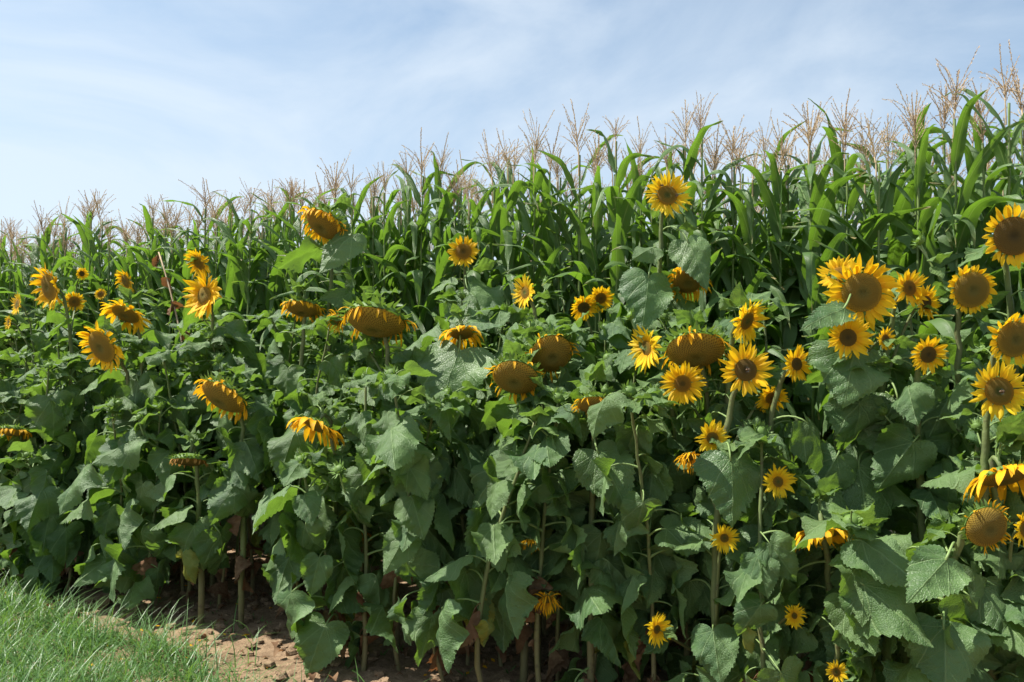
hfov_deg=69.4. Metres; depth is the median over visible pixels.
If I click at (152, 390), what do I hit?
leafy sunflower
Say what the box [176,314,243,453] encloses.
leafy sunflower
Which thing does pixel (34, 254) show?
corn plant
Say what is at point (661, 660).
leafy sunflower
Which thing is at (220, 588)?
leafy sunflower
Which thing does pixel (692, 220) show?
corn plant
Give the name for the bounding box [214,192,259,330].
corn plant
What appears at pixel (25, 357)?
leafy sunflower
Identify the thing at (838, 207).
corn plant
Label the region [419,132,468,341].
corn plant
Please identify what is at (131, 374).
leafy sunflower
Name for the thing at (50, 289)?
sunflower
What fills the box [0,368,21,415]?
leafy sunflower
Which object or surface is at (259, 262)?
corn plant
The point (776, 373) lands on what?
leafy sunflower
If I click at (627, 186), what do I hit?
corn plant
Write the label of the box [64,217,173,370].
corn plant
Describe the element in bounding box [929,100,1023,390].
corn plant
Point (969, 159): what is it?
corn plant
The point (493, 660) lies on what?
fallen petals
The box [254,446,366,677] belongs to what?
leafy sunflower
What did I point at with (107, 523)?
leafy sunflower
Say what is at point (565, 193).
corn plant
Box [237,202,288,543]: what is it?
corn plant
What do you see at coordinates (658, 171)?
corn plant
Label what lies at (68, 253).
corn plant
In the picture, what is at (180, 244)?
corn plant
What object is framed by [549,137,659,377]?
corn plant
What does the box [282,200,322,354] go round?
corn plant
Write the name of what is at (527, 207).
corn plant
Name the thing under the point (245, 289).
corn plant
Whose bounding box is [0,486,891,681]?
ground
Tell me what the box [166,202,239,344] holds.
corn plant
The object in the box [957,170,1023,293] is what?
corn plant
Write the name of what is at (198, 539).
sunflower
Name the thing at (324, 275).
corn plant
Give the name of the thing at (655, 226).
corn plant
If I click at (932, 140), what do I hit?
corn plant
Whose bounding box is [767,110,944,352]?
corn plant
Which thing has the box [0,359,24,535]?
leafy sunflower
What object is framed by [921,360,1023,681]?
sunflower
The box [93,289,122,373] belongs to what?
sunflower
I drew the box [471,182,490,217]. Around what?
corn plant
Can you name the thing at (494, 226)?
corn plant
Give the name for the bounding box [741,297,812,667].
leafy sunflower
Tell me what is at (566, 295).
corn plant
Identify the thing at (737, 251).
corn plant
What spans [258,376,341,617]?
leafy sunflower
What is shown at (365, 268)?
corn plant
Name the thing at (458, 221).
corn plant
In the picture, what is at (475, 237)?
corn plant
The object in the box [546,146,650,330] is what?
corn plant
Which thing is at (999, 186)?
corn plant
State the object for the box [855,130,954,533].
corn plant
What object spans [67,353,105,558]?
leafy sunflower
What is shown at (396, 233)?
corn plant
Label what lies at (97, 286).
corn plant
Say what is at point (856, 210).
corn plant
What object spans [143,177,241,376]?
corn plant
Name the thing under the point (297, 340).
leafy sunflower
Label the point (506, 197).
corn plant
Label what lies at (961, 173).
corn plant
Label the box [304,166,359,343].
corn plant
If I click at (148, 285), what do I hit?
corn plant
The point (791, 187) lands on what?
corn plant
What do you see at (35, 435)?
leafy sunflower
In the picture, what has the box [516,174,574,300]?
corn plant
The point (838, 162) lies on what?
corn plant
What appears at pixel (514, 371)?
sunflower
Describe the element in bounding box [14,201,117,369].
corn plant
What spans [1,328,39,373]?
leafy sunflower
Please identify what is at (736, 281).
corn plant
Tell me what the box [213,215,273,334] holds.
corn plant
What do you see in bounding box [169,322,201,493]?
leafy sunflower
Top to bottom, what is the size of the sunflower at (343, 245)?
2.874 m
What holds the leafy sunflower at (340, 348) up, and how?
on the ground at (492, 671)
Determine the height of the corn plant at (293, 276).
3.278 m
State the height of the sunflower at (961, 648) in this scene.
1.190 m
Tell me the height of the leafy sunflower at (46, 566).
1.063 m
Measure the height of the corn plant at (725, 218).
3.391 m
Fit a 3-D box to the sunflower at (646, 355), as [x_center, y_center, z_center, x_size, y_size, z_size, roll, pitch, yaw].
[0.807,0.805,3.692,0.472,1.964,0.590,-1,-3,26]
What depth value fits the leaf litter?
4.58 m
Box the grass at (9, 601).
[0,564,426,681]
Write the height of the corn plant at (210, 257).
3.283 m
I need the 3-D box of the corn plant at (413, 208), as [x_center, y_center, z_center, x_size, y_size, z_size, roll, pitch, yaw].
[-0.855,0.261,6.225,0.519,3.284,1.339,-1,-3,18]
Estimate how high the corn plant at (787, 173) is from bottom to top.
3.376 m
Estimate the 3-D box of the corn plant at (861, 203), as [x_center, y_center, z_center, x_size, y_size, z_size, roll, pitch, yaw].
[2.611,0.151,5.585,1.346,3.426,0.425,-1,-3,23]
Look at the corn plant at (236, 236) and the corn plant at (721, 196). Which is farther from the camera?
the corn plant at (236, 236)
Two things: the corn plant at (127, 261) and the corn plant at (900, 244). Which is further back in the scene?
the corn plant at (127, 261)
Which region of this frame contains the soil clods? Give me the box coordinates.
[0,534,806,681]
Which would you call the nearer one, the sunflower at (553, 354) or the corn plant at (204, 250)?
the sunflower at (553, 354)
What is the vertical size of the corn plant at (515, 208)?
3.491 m
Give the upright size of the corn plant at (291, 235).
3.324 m
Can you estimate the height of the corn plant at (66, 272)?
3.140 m
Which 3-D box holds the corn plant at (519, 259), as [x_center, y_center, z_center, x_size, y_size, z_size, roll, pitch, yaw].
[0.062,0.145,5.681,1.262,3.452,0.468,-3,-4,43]
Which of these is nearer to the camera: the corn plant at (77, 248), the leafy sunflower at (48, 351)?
the leafy sunflower at (48, 351)
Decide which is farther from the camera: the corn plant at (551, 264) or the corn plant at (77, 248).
the corn plant at (77, 248)
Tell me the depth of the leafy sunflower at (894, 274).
3.77 m
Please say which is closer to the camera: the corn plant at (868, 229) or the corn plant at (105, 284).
the corn plant at (868, 229)
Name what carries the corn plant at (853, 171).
on the ground at (492, 671)
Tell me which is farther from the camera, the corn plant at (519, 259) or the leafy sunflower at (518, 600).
the corn plant at (519, 259)
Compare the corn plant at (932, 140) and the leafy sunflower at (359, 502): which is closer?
the leafy sunflower at (359, 502)
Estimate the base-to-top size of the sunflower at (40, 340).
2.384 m
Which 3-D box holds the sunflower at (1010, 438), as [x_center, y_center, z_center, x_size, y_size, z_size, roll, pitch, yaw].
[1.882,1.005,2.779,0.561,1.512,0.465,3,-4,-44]
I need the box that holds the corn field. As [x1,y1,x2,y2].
[27,139,1021,532]
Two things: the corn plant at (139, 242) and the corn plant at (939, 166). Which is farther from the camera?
the corn plant at (139, 242)
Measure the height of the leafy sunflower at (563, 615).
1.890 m
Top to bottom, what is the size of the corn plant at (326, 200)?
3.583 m
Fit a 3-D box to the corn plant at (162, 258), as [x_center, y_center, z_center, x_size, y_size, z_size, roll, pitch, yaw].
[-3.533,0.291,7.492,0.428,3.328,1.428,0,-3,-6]
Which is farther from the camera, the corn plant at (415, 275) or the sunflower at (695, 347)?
the corn plant at (415, 275)
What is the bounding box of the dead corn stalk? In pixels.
[152,252,189,341]
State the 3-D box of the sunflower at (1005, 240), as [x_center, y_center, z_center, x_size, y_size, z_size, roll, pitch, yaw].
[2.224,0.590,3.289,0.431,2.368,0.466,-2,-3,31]
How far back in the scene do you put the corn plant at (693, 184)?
4.78 m
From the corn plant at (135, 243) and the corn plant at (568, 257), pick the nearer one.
the corn plant at (568, 257)
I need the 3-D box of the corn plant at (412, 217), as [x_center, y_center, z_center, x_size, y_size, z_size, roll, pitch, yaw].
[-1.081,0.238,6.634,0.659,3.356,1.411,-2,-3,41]
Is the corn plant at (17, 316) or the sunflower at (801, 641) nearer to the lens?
the sunflower at (801, 641)
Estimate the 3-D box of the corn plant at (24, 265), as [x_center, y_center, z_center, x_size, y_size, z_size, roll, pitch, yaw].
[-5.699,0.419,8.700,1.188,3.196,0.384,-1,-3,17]
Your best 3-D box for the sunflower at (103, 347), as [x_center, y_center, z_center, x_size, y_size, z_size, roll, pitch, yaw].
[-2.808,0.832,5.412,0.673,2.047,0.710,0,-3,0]
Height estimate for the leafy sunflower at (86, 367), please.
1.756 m
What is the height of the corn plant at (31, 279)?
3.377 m
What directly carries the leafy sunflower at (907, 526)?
on the ground at (492, 671)
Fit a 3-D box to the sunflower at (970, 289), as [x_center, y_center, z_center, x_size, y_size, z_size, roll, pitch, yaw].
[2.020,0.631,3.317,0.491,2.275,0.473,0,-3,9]
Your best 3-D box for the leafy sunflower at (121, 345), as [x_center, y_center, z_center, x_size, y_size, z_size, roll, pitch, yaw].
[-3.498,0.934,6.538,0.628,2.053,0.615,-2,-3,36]
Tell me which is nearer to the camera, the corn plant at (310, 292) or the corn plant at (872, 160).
the corn plant at (872, 160)
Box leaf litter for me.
[0,537,679,681]
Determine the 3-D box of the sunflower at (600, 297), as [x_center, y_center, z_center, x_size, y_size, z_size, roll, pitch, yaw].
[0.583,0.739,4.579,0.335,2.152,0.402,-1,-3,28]
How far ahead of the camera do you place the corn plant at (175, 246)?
8.11 m
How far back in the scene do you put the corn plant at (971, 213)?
4.11 m
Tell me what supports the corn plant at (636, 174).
on the ground at (492, 671)
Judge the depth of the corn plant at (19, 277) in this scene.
8.10 m
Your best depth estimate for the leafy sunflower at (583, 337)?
4.32 m
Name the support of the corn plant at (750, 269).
on the ground at (492, 671)
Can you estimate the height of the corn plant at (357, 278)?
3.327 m
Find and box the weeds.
[76,578,570,681]
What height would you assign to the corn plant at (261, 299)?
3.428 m
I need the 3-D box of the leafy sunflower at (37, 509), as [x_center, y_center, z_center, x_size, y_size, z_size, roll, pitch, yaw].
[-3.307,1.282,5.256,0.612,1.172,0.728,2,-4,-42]
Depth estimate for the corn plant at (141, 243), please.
7.78 m
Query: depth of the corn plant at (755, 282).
4.72 m
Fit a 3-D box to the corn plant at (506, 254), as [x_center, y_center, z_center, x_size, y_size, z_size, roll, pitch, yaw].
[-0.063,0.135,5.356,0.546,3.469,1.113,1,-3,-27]
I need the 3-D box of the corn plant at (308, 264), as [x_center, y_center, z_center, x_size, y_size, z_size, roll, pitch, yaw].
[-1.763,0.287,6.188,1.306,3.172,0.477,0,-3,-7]
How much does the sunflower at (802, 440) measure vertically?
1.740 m
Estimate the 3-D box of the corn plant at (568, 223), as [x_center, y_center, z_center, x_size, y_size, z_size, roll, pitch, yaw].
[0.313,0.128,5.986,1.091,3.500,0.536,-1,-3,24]
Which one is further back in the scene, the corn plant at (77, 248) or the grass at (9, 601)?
the corn plant at (77, 248)
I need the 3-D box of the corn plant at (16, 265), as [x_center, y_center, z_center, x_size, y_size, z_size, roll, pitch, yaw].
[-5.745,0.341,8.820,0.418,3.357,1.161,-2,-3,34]
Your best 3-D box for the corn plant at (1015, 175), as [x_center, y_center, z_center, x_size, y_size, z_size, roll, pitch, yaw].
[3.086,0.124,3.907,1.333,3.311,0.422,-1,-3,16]
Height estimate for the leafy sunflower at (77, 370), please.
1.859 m
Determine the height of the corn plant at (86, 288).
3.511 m
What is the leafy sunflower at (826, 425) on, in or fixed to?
on the ground at (492, 671)
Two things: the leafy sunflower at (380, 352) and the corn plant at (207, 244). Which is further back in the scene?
the corn plant at (207, 244)
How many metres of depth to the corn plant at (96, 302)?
7.95 m
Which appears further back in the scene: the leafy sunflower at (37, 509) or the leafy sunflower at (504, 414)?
the leafy sunflower at (37, 509)
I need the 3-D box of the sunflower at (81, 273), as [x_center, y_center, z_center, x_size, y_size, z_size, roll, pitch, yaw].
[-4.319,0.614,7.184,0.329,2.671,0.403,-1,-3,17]
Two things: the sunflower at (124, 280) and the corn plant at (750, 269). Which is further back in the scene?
the sunflower at (124, 280)
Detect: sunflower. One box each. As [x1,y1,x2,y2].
[0,323,37,408]
[0,347,47,553]
[0,349,42,479]
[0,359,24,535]
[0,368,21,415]
[0,383,31,454]
[0,384,43,556]
[0,397,40,587]
[0,439,97,598]
[0,459,100,597]
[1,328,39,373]
[4,292,59,389]
[16,356,87,540]
[25,374,76,455]
[29,265,113,570]
[39,315,77,395]
[39,353,117,542]
[42,359,105,563]
[47,267,89,388]
[49,353,96,374]
[57,395,155,608]
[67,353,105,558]
[76,314,155,584]
[84,335,167,592]
[86,342,172,592]
[89,355,122,412]
[91,398,194,614]
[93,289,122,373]
[93,334,137,403]
[99,284,176,434]
[100,330,176,434]
[115,269,170,378]
[124,346,213,604]
[125,358,187,564]
[144,414,255,625]
[167,346,245,590]
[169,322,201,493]
[170,311,246,567]
[176,248,256,593]
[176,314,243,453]
[180,329,262,595]
[191,373,282,609]
[193,353,276,627]
[220,333,257,524]
[242,307,298,413]
[246,310,324,582]
[250,315,355,620]
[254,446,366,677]
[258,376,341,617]
[262,272,354,594]
[262,323,312,490]
[278,192,366,606]
[285,373,381,560]
[315,304,365,566]
[325,367,398,670]
[326,286,424,646]
[338,332,410,613]
[348,325,425,571]
[359,360,463,681]
[362,394,469,670]
[400,346,426,408]
[405,286,504,580]
[415,299,496,585]
[416,380,498,665]
[425,403,576,681]
[429,235,505,443]
[460,315,570,665]
[469,314,573,681]
[476,376,607,681]
[479,301,530,449]
[486,322,606,681]
[494,274,571,634]
[501,383,627,680]
[509,322,592,668]
[528,360,664,681]
[530,311,588,638]
[547,330,610,626]
[571,286,618,375]
[576,317,633,410]
[581,348,634,657]
[584,349,668,681]
[585,373,689,681]
[587,379,716,681]
[613,307,711,681]
[618,169,711,658]
[636,308,713,431]
[636,326,700,669]
[641,263,712,599]
[642,342,797,681]
[644,306,750,681]
[660,341,732,611]
[667,282,814,631]
[690,310,793,612]
[702,344,822,672]
[712,420,803,681]
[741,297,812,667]
[773,472,902,681]
[792,502,932,681]
[793,253,917,659]
[822,332,913,534]
[829,269,945,671]
[870,333,972,674]
[875,330,923,681]
[879,270,966,542]
[881,499,1012,681]
[911,231,1009,539]
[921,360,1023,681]
[925,312,1023,548]
[932,334,991,459]
[949,412,1023,679]
[957,202,1023,552]
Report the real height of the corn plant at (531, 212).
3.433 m
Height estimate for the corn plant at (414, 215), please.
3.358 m
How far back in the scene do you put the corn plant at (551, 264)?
5.34 m
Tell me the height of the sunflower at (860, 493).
2.083 m
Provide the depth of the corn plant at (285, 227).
6.90 m
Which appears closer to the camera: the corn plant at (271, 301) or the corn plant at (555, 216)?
the corn plant at (555, 216)
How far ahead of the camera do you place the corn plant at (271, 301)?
6.72 m
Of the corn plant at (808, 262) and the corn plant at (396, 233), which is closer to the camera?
the corn plant at (808, 262)
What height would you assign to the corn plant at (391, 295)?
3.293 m
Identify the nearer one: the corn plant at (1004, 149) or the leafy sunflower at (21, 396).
the corn plant at (1004, 149)
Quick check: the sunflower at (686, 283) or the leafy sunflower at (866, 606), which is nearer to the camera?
the leafy sunflower at (866, 606)
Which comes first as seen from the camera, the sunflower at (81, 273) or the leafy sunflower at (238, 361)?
the leafy sunflower at (238, 361)
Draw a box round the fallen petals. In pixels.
[10,585,660,680]
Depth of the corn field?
6.80 m
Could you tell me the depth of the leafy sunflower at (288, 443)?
4.53 m
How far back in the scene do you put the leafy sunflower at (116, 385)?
6.25 m
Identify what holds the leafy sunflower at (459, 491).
on the ground at (492, 671)
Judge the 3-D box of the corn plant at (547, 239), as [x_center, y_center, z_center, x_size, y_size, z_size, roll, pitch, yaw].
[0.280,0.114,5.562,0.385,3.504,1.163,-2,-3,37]
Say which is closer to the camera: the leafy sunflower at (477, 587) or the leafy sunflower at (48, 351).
the leafy sunflower at (477, 587)
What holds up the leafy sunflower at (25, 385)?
on the ground at (492, 671)
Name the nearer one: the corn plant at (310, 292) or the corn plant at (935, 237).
the corn plant at (935, 237)
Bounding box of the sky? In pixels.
[0,0,1023,274]
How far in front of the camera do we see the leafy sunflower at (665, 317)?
4.16 m
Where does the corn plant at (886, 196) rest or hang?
on the ground at (492, 671)
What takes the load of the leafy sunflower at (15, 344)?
on the ground at (492, 671)
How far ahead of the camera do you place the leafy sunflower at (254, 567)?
5.28 m
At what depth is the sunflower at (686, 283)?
4.18 m
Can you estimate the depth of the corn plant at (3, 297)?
8.33 m
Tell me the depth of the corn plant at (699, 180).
6.15 m
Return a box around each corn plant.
[0,214,78,363]
[0,216,28,345]
[0,219,17,350]
[0,220,48,350]
[0,220,75,367]
[0,229,34,367]
[0,230,39,367]
[0,232,58,362]
[0,239,16,347]
[2,225,79,370]
[3,229,39,346]
[7,241,36,335]
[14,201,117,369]
[22,201,58,363]
[25,227,90,384]
[32,190,125,384]
[33,239,60,363]
[42,196,81,385]
[43,218,147,364]
[52,189,144,373]
[53,238,102,259]
[55,224,79,285]
[57,190,106,376]
[63,214,115,349]
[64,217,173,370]
[67,221,125,348]
[73,235,119,301]
[83,227,148,370]
[88,216,135,368]
[101,211,155,303]
[104,209,154,346]
[106,234,143,289]
[113,199,177,299]
[116,224,138,287]
[117,194,170,373]
[121,202,208,349]
[126,212,178,371]
[133,235,150,288]
[135,211,187,320]
[138,220,159,271]
[138,223,192,322]
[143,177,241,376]
[144,193,186,369]
[146,216,190,322]
[149,203,213,373]
[154,194,207,343]
[155,179,254,377]
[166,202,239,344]
[170,199,217,310]
[178,208,240,310]
[180,219,237,311]
[183,200,211,301]
[199,191,286,555]
[200,177,286,558]
[210,197,284,353]
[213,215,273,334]
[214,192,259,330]
[232,178,320,346]
[232,179,338,351]
[234,197,263,542]
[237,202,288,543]
[239,221,264,531]
[241,195,292,556]
[245,179,308,487]
[254,190,301,521]
[256,182,307,340]
[261,184,298,270]
[264,189,329,355]
[265,183,328,357]
[267,177,318,354]
[268,197,314,306]
[269,164,404,374]
[276,151,354,427]
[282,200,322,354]
[298,162,403,572]
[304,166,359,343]
[311,172,340,298]
[322,186,397,343]
[339,127,483,352]
[344,184,382,294]
[348,161,429,568]
[349,178,402,301]
[357,173,385,285]
[361,186,417,272]
[370,148,438,347]
[370,169,420,303]
[375,177,433,339]
[395,181,430,232]
[405,166,436,404]
[411,151,483,330]
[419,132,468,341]
[420,150,527,445]
[425,168,473,399]
[431,159,483,272]
[443,173,490,286]
[452,143,525,340]
[452,174,496,282]
[455,169,475,242]
[455,179,491,235]
[464,129,526,352]
[465,109,604,347]
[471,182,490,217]
[474,130,569,400]
[481,139,541,324]
[487,161,523,263]
[491,169,570,286]
[492,143,602,376]
[501,140,553,346]
[503,99,635,383]
[505,122,581,325]
[511,148,606,304]
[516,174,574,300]
[536,181,580,307]
[539,197,562,319]
[542,131,630,382]
[542,164,605,314]
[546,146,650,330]
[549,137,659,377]
[560,165,590,290]
[560,172,606,357]
[569,174,630,318]
[583,138,665,425]
[588,115,660,350]
[603,148,636,267]
[604,116,682,382]
[604,142,682,340]
[610,122,705,435]
[625,91,797,420]
[631,117,769,359]
[632,162,663,223]
[649,97,738,404]
[672,142,705,326]
[682,141,762,311]
[689,120,736,435]
[693,127,798,290]
[696,171,718,321]
[696,175,735,381]
[698,140,807,458]
[700,113,814,442]
[700,136,827,442]
[706,108,826,439]
[710,117,817,414]
[710,127,845,441]
[727,130,804,342]
[728,161,797,308]
[737,177,763,337]
[739,96,882,418]
[753,136,799,241]
[756,144,870,438]
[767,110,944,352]
[771,88,888,435]
[775,112,1005,391]
[781,101,872,430]
[781,146,805,254]
[785,103,952,381]
[789,137,871,413]
[799,153,905,439]
[816,142,885,219]
[822,112,952,440]
[828,154,845,288]
[844,92,1010,395]
[849,126,948,253]
[855,130,887,261]
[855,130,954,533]
[866,117,958,280]
[869,78,1023,388]
[878,84,953,386]
[887,46,1023,427]
[905,44,1023,453]
[911,78,1023,398]
[926,86,1020,338]
[926,133,963,329]
[928,149,942,316]
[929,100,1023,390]
[935,39,1023,318]
[935,167,968,329]
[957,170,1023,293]
[962,116,1021,317]
[971,157,1006,246]
[995,109,1022,270]
[998,127,1023,179]
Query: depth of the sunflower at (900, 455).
3.06 m
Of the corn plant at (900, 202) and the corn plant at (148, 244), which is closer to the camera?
the corn plant at (900, 202)
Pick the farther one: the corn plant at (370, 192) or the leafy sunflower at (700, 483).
the corn plant at (370, 192)
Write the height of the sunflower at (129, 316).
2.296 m
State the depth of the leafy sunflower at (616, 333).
4.24 m
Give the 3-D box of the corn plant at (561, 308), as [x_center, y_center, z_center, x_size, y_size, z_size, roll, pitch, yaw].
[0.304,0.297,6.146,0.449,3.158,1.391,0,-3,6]
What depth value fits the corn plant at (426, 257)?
6.05 m
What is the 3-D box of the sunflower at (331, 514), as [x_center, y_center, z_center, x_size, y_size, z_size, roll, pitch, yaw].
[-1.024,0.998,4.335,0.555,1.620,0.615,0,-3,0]
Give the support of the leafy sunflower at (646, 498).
on the ground at (492, 671)
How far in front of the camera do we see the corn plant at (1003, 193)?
5.16 m
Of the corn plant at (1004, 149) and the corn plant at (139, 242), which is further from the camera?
the corn plant at (139, 242)
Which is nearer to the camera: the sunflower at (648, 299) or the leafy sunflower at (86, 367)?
the sunflower at (648, 299)
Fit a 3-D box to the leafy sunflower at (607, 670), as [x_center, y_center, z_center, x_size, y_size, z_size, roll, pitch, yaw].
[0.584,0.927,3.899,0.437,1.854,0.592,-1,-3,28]
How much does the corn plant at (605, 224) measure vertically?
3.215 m
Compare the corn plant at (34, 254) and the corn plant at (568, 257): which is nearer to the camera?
the corn plant at (568, 257)
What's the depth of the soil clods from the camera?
4.52 m
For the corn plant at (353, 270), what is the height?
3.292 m
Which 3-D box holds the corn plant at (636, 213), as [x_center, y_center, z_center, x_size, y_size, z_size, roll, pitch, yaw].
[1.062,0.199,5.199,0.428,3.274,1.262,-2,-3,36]
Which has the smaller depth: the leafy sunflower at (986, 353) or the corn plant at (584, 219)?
the leafy sunflower at (986, 353)
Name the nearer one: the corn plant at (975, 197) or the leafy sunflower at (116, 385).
the corn plant at (975, 197)
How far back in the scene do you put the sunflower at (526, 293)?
4.61 m
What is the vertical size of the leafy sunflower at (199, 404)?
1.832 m
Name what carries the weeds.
on the ground at (492, 671)
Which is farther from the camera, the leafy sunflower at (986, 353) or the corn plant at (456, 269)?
the corn plant at (456, 269)
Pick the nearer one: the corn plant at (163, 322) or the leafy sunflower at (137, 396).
the leafy sunflower at (137, 396)
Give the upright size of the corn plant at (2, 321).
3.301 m
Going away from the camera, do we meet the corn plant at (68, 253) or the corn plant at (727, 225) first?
the corn plant at (727, 225)
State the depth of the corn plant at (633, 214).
5.67 m
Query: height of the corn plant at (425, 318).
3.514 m
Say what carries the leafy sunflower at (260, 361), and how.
on the ground at (492, 671)
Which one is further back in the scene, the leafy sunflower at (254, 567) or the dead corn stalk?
the dead corn stalk
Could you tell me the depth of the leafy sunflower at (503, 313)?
4.88 m
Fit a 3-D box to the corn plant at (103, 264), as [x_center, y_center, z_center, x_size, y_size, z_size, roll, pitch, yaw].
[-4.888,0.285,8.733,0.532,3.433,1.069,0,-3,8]
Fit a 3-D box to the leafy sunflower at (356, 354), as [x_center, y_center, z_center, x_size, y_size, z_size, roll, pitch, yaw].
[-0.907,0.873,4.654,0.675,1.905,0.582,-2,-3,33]
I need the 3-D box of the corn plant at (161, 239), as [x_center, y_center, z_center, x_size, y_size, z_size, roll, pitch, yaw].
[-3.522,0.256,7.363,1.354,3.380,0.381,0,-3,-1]
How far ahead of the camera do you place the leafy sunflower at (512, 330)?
4.19 m
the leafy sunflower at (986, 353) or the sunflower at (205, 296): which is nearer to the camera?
the leafy sunflower at (986, 353)
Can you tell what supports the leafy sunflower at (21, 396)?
on the ground at (492, 671)
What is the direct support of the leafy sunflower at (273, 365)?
on the ground at (492, 671)
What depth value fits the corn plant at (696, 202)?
5.67 m
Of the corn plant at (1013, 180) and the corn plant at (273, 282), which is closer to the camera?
the corn plant at (1013, 180)
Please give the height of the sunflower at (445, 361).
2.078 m
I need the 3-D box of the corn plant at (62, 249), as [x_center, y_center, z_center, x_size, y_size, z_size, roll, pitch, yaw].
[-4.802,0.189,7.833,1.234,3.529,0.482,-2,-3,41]
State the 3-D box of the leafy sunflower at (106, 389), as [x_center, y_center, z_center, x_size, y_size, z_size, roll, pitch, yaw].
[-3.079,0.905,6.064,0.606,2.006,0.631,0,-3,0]
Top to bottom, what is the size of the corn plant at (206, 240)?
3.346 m
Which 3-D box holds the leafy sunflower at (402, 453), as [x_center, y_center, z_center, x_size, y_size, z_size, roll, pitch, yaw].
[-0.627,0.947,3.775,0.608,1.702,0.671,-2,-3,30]
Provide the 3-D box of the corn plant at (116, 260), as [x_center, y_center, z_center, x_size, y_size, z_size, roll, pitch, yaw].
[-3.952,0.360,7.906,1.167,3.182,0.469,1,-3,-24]
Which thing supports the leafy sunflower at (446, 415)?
on the ground at (492, 671)
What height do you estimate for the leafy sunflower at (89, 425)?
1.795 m
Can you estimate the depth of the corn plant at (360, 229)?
6.07 m
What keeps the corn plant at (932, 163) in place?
on the ground at (492, 671)
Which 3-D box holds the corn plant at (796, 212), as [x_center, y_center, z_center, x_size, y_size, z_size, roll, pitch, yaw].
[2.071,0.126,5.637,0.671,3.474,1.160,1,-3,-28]
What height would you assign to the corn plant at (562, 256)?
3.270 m
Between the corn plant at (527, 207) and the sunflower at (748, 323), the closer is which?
the sunflower at (748, 323)
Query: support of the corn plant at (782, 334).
on the ground at (492, 671)
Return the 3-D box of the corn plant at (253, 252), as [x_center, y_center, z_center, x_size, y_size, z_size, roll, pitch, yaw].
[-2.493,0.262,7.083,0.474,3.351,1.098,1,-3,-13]
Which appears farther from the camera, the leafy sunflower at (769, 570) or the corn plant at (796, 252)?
the corn plant at (796, 252)
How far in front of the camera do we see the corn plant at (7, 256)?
8.86 m
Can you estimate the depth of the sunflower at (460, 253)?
5.14 m
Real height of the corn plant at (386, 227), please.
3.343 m
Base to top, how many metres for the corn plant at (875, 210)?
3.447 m
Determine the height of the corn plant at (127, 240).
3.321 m
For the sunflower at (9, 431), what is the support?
on the ground at (492, 671)
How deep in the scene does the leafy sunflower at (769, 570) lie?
3.00 m
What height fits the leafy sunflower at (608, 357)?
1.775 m
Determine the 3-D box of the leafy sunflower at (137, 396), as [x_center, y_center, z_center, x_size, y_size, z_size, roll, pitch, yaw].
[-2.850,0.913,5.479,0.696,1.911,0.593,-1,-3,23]
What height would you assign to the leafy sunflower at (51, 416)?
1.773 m
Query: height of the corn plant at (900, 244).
3.216 m
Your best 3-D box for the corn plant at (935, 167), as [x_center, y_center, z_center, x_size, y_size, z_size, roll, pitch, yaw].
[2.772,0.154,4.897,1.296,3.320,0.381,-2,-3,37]
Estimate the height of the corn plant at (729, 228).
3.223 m
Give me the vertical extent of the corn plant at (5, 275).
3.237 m
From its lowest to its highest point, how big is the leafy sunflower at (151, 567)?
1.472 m
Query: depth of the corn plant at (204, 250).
6.79 m
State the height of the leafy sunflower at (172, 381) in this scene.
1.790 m
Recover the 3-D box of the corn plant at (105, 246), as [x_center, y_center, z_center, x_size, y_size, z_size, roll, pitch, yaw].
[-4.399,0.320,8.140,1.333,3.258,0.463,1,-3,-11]
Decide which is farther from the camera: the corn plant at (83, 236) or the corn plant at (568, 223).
the corn plant at (83, 236)
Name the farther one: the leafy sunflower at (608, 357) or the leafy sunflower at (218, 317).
the leafy sunflower at (218, 317)
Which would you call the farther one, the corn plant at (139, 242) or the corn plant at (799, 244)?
the corn plant at (139, 242)
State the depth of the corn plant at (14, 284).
8.22 m
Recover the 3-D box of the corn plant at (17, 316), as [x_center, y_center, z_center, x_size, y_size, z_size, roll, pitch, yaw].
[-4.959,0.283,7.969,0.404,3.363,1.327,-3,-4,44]
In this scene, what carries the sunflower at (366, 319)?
on the ground at (492, 671)
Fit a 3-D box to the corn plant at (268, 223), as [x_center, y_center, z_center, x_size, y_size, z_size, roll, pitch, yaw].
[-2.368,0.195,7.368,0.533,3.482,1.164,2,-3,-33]
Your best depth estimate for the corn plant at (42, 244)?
8.02 m
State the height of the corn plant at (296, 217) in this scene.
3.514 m
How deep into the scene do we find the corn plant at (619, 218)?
4.93 m
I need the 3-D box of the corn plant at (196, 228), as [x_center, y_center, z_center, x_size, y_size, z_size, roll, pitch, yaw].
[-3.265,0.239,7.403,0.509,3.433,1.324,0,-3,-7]
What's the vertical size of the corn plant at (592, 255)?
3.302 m
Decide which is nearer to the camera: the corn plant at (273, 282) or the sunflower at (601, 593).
the sunflower at (601, 593)
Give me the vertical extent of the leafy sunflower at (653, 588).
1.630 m
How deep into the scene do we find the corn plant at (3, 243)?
8.47 m
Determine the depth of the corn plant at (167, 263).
7.19 m
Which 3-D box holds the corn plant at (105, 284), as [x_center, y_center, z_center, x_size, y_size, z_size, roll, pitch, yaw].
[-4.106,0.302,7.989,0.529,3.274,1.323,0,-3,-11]
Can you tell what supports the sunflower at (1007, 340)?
on the ground at (492, 671)
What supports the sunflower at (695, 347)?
on the ground at (492, 671)
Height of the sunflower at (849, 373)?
2.159 m
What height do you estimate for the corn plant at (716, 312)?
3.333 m
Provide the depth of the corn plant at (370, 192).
6.94 m
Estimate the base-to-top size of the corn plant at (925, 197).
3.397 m
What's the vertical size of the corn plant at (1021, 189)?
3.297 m
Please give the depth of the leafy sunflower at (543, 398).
3.67 m
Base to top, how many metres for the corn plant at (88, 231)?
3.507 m

